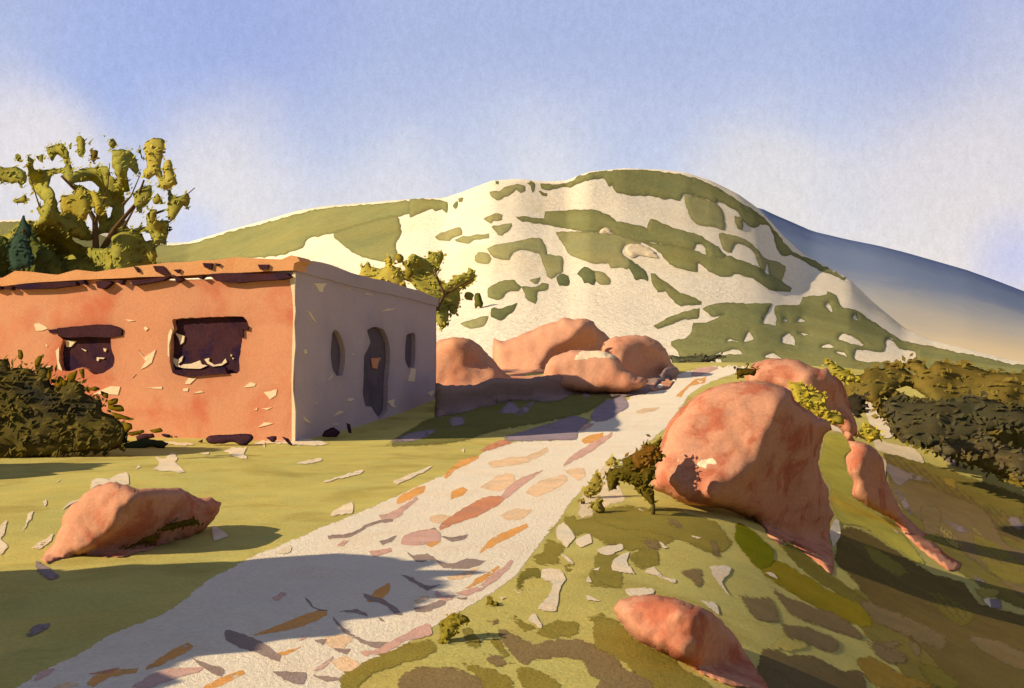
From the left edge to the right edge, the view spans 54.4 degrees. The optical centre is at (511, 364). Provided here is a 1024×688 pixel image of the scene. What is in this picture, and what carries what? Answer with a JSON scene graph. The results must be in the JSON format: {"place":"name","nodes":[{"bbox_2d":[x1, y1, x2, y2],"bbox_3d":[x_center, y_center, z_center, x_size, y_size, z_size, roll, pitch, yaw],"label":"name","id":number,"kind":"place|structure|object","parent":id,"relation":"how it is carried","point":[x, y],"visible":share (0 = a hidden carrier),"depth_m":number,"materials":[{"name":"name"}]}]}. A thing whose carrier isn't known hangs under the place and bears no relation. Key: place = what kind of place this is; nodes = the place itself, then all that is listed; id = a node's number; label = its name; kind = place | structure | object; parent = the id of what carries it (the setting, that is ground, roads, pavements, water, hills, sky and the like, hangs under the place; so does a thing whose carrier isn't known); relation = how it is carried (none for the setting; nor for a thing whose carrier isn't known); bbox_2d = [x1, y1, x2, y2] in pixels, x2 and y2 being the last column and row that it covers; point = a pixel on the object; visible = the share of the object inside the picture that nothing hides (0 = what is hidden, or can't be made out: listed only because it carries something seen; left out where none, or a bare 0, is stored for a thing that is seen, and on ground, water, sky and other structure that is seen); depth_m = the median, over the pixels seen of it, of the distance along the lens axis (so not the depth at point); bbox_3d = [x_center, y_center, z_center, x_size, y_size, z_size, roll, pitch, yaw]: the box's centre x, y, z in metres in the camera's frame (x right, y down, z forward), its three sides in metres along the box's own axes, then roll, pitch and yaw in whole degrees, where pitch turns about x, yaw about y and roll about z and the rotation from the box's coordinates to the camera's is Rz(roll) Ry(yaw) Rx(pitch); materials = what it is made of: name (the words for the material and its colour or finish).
{"place":"outdoors","nodes":[
{"label":"outdoors","id":0,"kind":"place"},
{"bbox_2d":[17,365,749,687],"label":"path","id":1,"kind":"structure","parent":0,"point":[324,606],"depth_m":7.22,"materials":[{"name":"beige stone"}]},
{"bbox_2d":[0,362,1023,687],"bbox_3d":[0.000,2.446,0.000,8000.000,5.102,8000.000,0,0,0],"label":"ground","id":2,"kind":"structure","parent":0,"point":[268,494],"depth_m":8.93,"materials":[{"name":"green plant"}]},
{"bbox_2d":[5,215,35,270],"bbox_3d":[-14.535,-1.637,29.404,0.797,5.776,1.509,0,0,-28],"label":"conifer","id":3,"kind":"object","parent":2,"relation":"on","point":[21,256],"visible":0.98,"depth_m":29.26,"materials":[{"name":"green plant"}]},
{"bbox_2d":[0,227,68,277],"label":"hedge","id":4,"kind":"object","parent":2,"relation":"on","point":[48,261],"visible":0.53,"depth_m":29.99,"materials":[{"name":"green plant"}]},
{"bbox_2d":[0,350,162,457],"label":"bush","id":5,"kind":"object","parent":2,"relation":"on","point":[41,415],"visible":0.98,"depth_m":16.88,"materials":[{"name":"green plant"}]},
{"bbox_2d":[0,132,194,272],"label":"olive tree","id":6,"kind":"object","parent":2,"relation":"on","point":[59,230],"visible":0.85,"depth_m":31.86,"materials":[{"name":"green plant"}]},
{"bbox_2d":[42,482,220,563],"bbox_3d":[-3.380,1.323,8.737,0.973,0.651,1.844,0,0,20],"label":"boulder","id":7,"kind":"object","parent":2,"relation":"on","point":[108,519],"visible":0.96,"depth_m":8.30,"materials":[{"name":"orange stone"}]},
{"bbox_2d":[123,438,167,447],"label":"ground plant","id":8,"kind":"object","parent":2,"relation":"on","point":[143,443],"visible":0.92,"depth_m":18.46,"materials":[{"name":"green plant"}]},
{"bbox_2d":[136,433,154,439],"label":"stone","id":9,"kind":"object","parent":2,"relation":"on","point":[142,436],"visible":0.87,"depth_m":19.95,"materials":[{"name":"purple stone"}]},
{"bbox_2d":[119,516,203,549],"bbox_3d":[-3.092,1.488,8.583,0.833,0.345,0.265,0,0,-19],"label":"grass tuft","id":10,"kind":"object","parent":2,"relation":"on","point":[154,537],"visible":0.45,"depth_m":8.58,"materials":[{"name":"plant"}]},
{"bbox_2d":[0,255,437,440],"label":"adobe house","id":11,"kind":"structure","parent":2,"relation":"on","point":[292,348],"depth_m":20.83,"materials":[{"name":"paint"}]},
{"bbox_2d":[48,324,123,373],"bbox_3d":[-8.991,-0.310,21.200,1.953,1.253,0.195,0,0,15],"label":"window","id":12,"kind":"structure","parent":11,"relation":"in","point":[88,346],"depth_m":21.21,"materials":[{"name":"paint"}]},
{"bbox_2d":[172,316,248,376],"bbox_3d":[-6.188,-0.362,20.452,2.041,1.408,0.230,0,0,15],"label":"window","id":13,"kind":"structure","parent":11,"relation":"in","point":[204,346],"depth_m":20.51,"materials":[{"name":"paint"}]},
{"bbox_2d":[331,332,339,374],"bbox_3d":[-3.969,-0.245,21.935,0.060,1.211,0.951,0,0,15],"label":"slit window","id":14,"kind":"structure","parent":11,"relation":"in","point":[335,350],"depth_m":22.05,"materials":[{"name":"paint"}]},
{"bbox_2d":[363,327,385,415],"bbox_3d":[-3.388,0.204,24.047,0.090,2.408,1.888,0,0,15],"label":"door","id":15,"kind":"structure","parent":11,"relation":"in","point":[375,355],"depth_m":24.17,"materials":[{"name":"paint"}]},
{"bbox_2d":[405,333,410,367],"bbox_3d":[-2.819,-0.367,26.229,0.060,1.134,0.952,0,0,15],"label":"slit window","id":16,"kind":"structure","parent":11,"relation":"in","point":[408,337],"depth_m":26.39,"materials":[{"name":"paint"}]},
{"bbox_2d":[206,434,253,445],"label":"stone","id":17,"kind":"object","parent":2,"relation":"on","point":[243,439],"visible":1,"depth_m":19.06,"materials":[{"name":"purple stone"}]},
{"bbox_2d":[266,436,276,441],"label":"stone","id":18,"kind":"object","parent":2,"relation":"on","point":[272,438],"visible":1,"depth_m":19.66,"materials":[{"name":"purple stone"}]},
{"bbox_2d":[283,437,292,445],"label":"stone","id":19,"kind":"object","parent":2,"relation":"on","point":[287,440],"visible":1,"depth_m":19.11,"materials":[{"name":"stone"}]},
{"bbox_2d":[322,427,339,436],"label":"stone","id":20,"kind":"object","parent":2,"relation":"on","point":[332,432],"visible":1,"depth_m":20.43,"materials":[{"name":"stone"}]},
{"bbox_2d":[346,423,351,432],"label":"stone","id":21,"kind":"object","parent":2,"relation":"on","point":[349,428],"visible":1,"depth_m":21.27,"materials":[{"name":"stone"}]},
{"bbox_2d":[359,249,477,331],"bbox_3d":[-2.897,-1.399,30.691,3.689,4.566,2.657,0,0,0],"label":"shrub","id":22,"kind":"object","parent":2,"relation":"on","point":[419,273],"visible":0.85,"depth_m":30.81,"materials":[{"name":"green plant"}]},
{"bbox_2d":[437,611,469,643],"bbox_3d":[-0.330,1.527,5.689,0.188,0.216,0.194,0,0,0],"label":"plant","id":23,"kind":"object","parent":2,"relation":"on","point":[451,623],"visible":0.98,"depth_m":5.67,"materials":[{"name":"yellow plant"}]},
{"bbox_2d":[436,337,512,385],"bbox_3d":[-1.413,0.044,30.773,2.954,1.814,4.844,0,0,0],"label":"boulder","id":24,"kind":"object","parent":2,"relation":"on","point":[463,361],"visible":0.59,"depth_m":31.03,"materials":[{"name":"orange stone"}]},
{"bbox_2d":[486,596,498,606],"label":"plant","id":25,"kind":"object","parent":2,"relation":"on","point":[490,601],"visible":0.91,"depth_m":6.47,"materials":[{"name":"green plant"}]},
{"bbox_2d":[26,396,1023,635],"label":"lilac stones","id":26,"kind":"object","parent":2,"relation":"on","point":[567,428],"visible":0.97,"depth_m":21.43,"materials":[{"name":"purple stone"}]},
{"bbox_2d":[492,317,609,378],"bbox_3d":[0.604,-0.473,35.190,4.223,2.533,9.238,0,0,25],"label":"boulder","id":27,"kind":"object","parent":2,"relation":"on","point":[536,350],"visible":0.63,"depth_m":36.02,"materials":[{"name":"orange stone"}]},
{"bbox_2d":[435,367,678,417],"bbox_3d":[1.727,0.700,29.241,11.784,1.245,2.716,0,0,-41],"label":"rock ledge","id":28,"kind":"object","parent":2,"relation":"on","point":[454,399],"visible":0.84,"depth_m":27.64,"materials":[{"name":"stone"}]},
{"bbox_2d":[543,350,648,393],"bbox_3d":[2.536,0.219,30.405,3.170,1.310,2.442,0,0,0],"label":"boulder","id":29,"kind":"object","parent":28,"relation":"on","point":[596,371],"visible":0.97,"depth_m":29.58,"materials":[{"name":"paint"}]},
{"bbox_2d":[581,469,605,497],"bbox_3d":[0.990,1.452,11.879,0.306,0.383,0.223,0,0,-42],"label":"plant","id":30,"kind":"object","parent":2,"relation":"on","point":[594,486],"visible":0.98,"depth_m":11.87,"materials":[{"name":"yellow plant"}]},
{"bbox_2d":[588,495,606,512],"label":"plant","id":31,"kind":"object","parent":2,"relation":"on","point":[596,505],"visible":0.97,"depth_m":10.76,"materials":[{"name":"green plant"}]},
{"bbox_2d":[605,454,619,466],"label":"plant","id":32,"kind":"object","parent":2,"relation":"on","point":[611,461],"visible":0.95,"depth_m":15.32,"materials":[{"name":"yellow plant"}]},
{"bbox_2d":[605,434,665,514],"bbox_3d":[1.378,1.242,10.985,0.704,0.890,0.801,0,0,0],"label":"shrub","id":33,"kind":"object","parent":2,"relation":"on","point":[637,470],"visible":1,"depth_m":10.93,"materials":[{"name":"green plant"}]},
{"bbox_2d":[339,393,1023,687],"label":"long grass","id":34,"kind":"structure","parent":2,"relation":"on","point":[626,527],"depth_m":9.66,"materials":[{"name":"green plant"}]},
{"bbox_2d":[614,594,767,687],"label":"boulder","id":35,"kind":"object","parent":2,"relation":"on","point":[701,640],"visible":1,"depth_m":5.52,"materials":[{"name":"orange stone"}]},
{"bbox_2d":[669,351,726,362],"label":"bush","id":36,"kind":"object","parent":2,"relation":"on","point":[701,357],"visible":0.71,"depth_m":41.27,"materials":[{"name":"green plant"}]},
{"bbox_2d":[397,477,1023,687],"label":"dry heather","id":37,"kind":"object","parent":2,"relation":"on","point":[958,633],"visible":0.98,"depth_m":9.97,"materials":[{"name":"plant"}]},
{"bbox_2d":[651,380,833,574],"bbox_3d":[2.937,1.304,12.450,2.092,2.214,3.092,0,0,19],"label":"boulder","id":38,"kind":"object","parent":2,"relation":"on","point":[749,449],"visible":0.99,"depth_m":11.70,"materials":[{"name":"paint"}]},
{"bbox_2d":[733,363,759,379],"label":"plant","id":39,"kind":"object","parent":2,"relation":"on","point":[741,372],"visible":1,"depth_m":14.51,"materials":[{"name":"green plant"}]},
{"bbox_2d":[745,358,856,436],"bbox_3d":[4.910,0.555,17.017,1.863,1.321,1.436,0,0,0],"label":"boulder","id":40,"kind":"object","parent":2,"relation":"on","point":[780,372],"visible":0.77,"depth_m":16.60,"materials":[{"name":"orange stone"}]},
{"bbox_2d":[787,380,845,424],"bbox_3d":[4.710,0.595,15.428,0.884,0.702,0.460,0,0,25],"label":"bush","id":41,"kind":"object","parent":2,"relation":"on","point":[809,398],"visible":0.91,"depth_m":15.37,"materials":[{"name":"yellow plant"}]},
{"bbox_2d":[822,358,862,384],"bbox_3d":[5.822,0.125,17.585,0.704,0.480,0.332,0,0,28],"label":"bush","id":42,"kind":"object","parent":2,"relation":"on","point":[846,376],"visible":0.98,"depth_m":17.58,"materials":[{"name":"yellow plant"}]},
{"bbox_2d":[848,393,871,417],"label":"thicket","id":43,"kind":"object","parent":2,"relation":"on","point":[857,405],"visible":0.87,"depth_m":20.55,"materials":[{"name":"green plant"}]},
{"bbox_2d":[855,421,884,443],"bbox_3d":[5.435,1.039,15.063,0.366,0.337,0.332,0,0,-42],"label":"bush","id":44,"kind":"object","parent":2,"relation":"on","point":[868,433],"visible":1,"depth_m":15.04,"materials":[{"name":"yellow plant"}]},
{"bbox_2d":[734,434,1015,598],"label":"fresh grass","id":45,"kind":"structure","parent":2,"relation":"on","point":[849,508],"depth_m":15.58,"materials":[{"name":"green plant"}]},
{"bbox_2d":[844,431,960,570],"bbox_3d":[6.085,2.066,15.382,1.582,1.961,2.404,0,0,0],"label":"boulder","id":46,"kind":"object","parent":2,"relation":"on","point":[871,489],"visible":1,"depth_m":15.70,"materials":[{"name":"orange stone"}]},
{"bbox_2d":[844,353,1023,490],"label":"thicket","id":47,"kind":"object","parent":2,"relation":"on","point":[937,380],"visible":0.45,"depth_m":21.94,"materials":[{"name":"green plant"}]},
{"bbox_2d":[880,389,1023,449],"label":"thicket","id":48,"kind":"object","parent":2,"relation":"on","point":[923,423],"visible":0.97,"depth_m":19.64,"materials":[{"name":"green plant"}]},
{"bbox_2d":[932,435,1023,479],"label":"thicket","id":49,"kind":"object","parent":2,"relation":"on","point":[1002,454],"visible":1,"depth_m":18.23,"materials":[{"name":"green plant"}]},
{"bbox_2d":[0,168,1023,364],"bbox_3d":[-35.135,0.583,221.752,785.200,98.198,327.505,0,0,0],"label":"hill","id":50,"kind":"structure","parent":0,"point":[624,302],"depth_m":157.06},
{"bbox_2d":[474,293,482,308],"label":"bush","id":51,"kind":"object","parent":50,"relation":"on","point":[478,300],"visible":1,"depth_m":100.52,"materials":[{"name":"green plant"}]},
{"bbox_2d":[0,170,1023,374],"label":"hill scrub","id":52,"kind":"object","parent":50,"relation":"on","point":[371,231],"visible":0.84,"depth_m":167.40,"materials":[{"name":"green plant"}]},
{"bbox_2d":[0,0,1023,290],"label":"sky","id":53,"kind":"structure","parent":0,"point":[898,125],"materials":[{"name":"blue"}]},
{"bbox_2d":[600,335,678,391],"bbox_3d":[4.128,-0.093,32.855,2.573,1.840,5.669,0,0,11],"label":"boulder","id":54,"kind":"object","parent":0,"point":[645,356],"visible":0.73,"depth_m":33.01,"materials":[{"name":"orange stone"}]},
{"bbox_2d":[758,208,1023,361],"bbox_3d":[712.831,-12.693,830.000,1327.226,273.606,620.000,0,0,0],"label":"mountain","id":55,"kind":"structure","parent":0,"point":[933,300],"depth_m":810.62,"materials":[{"name":"blue stone"}]}
]}

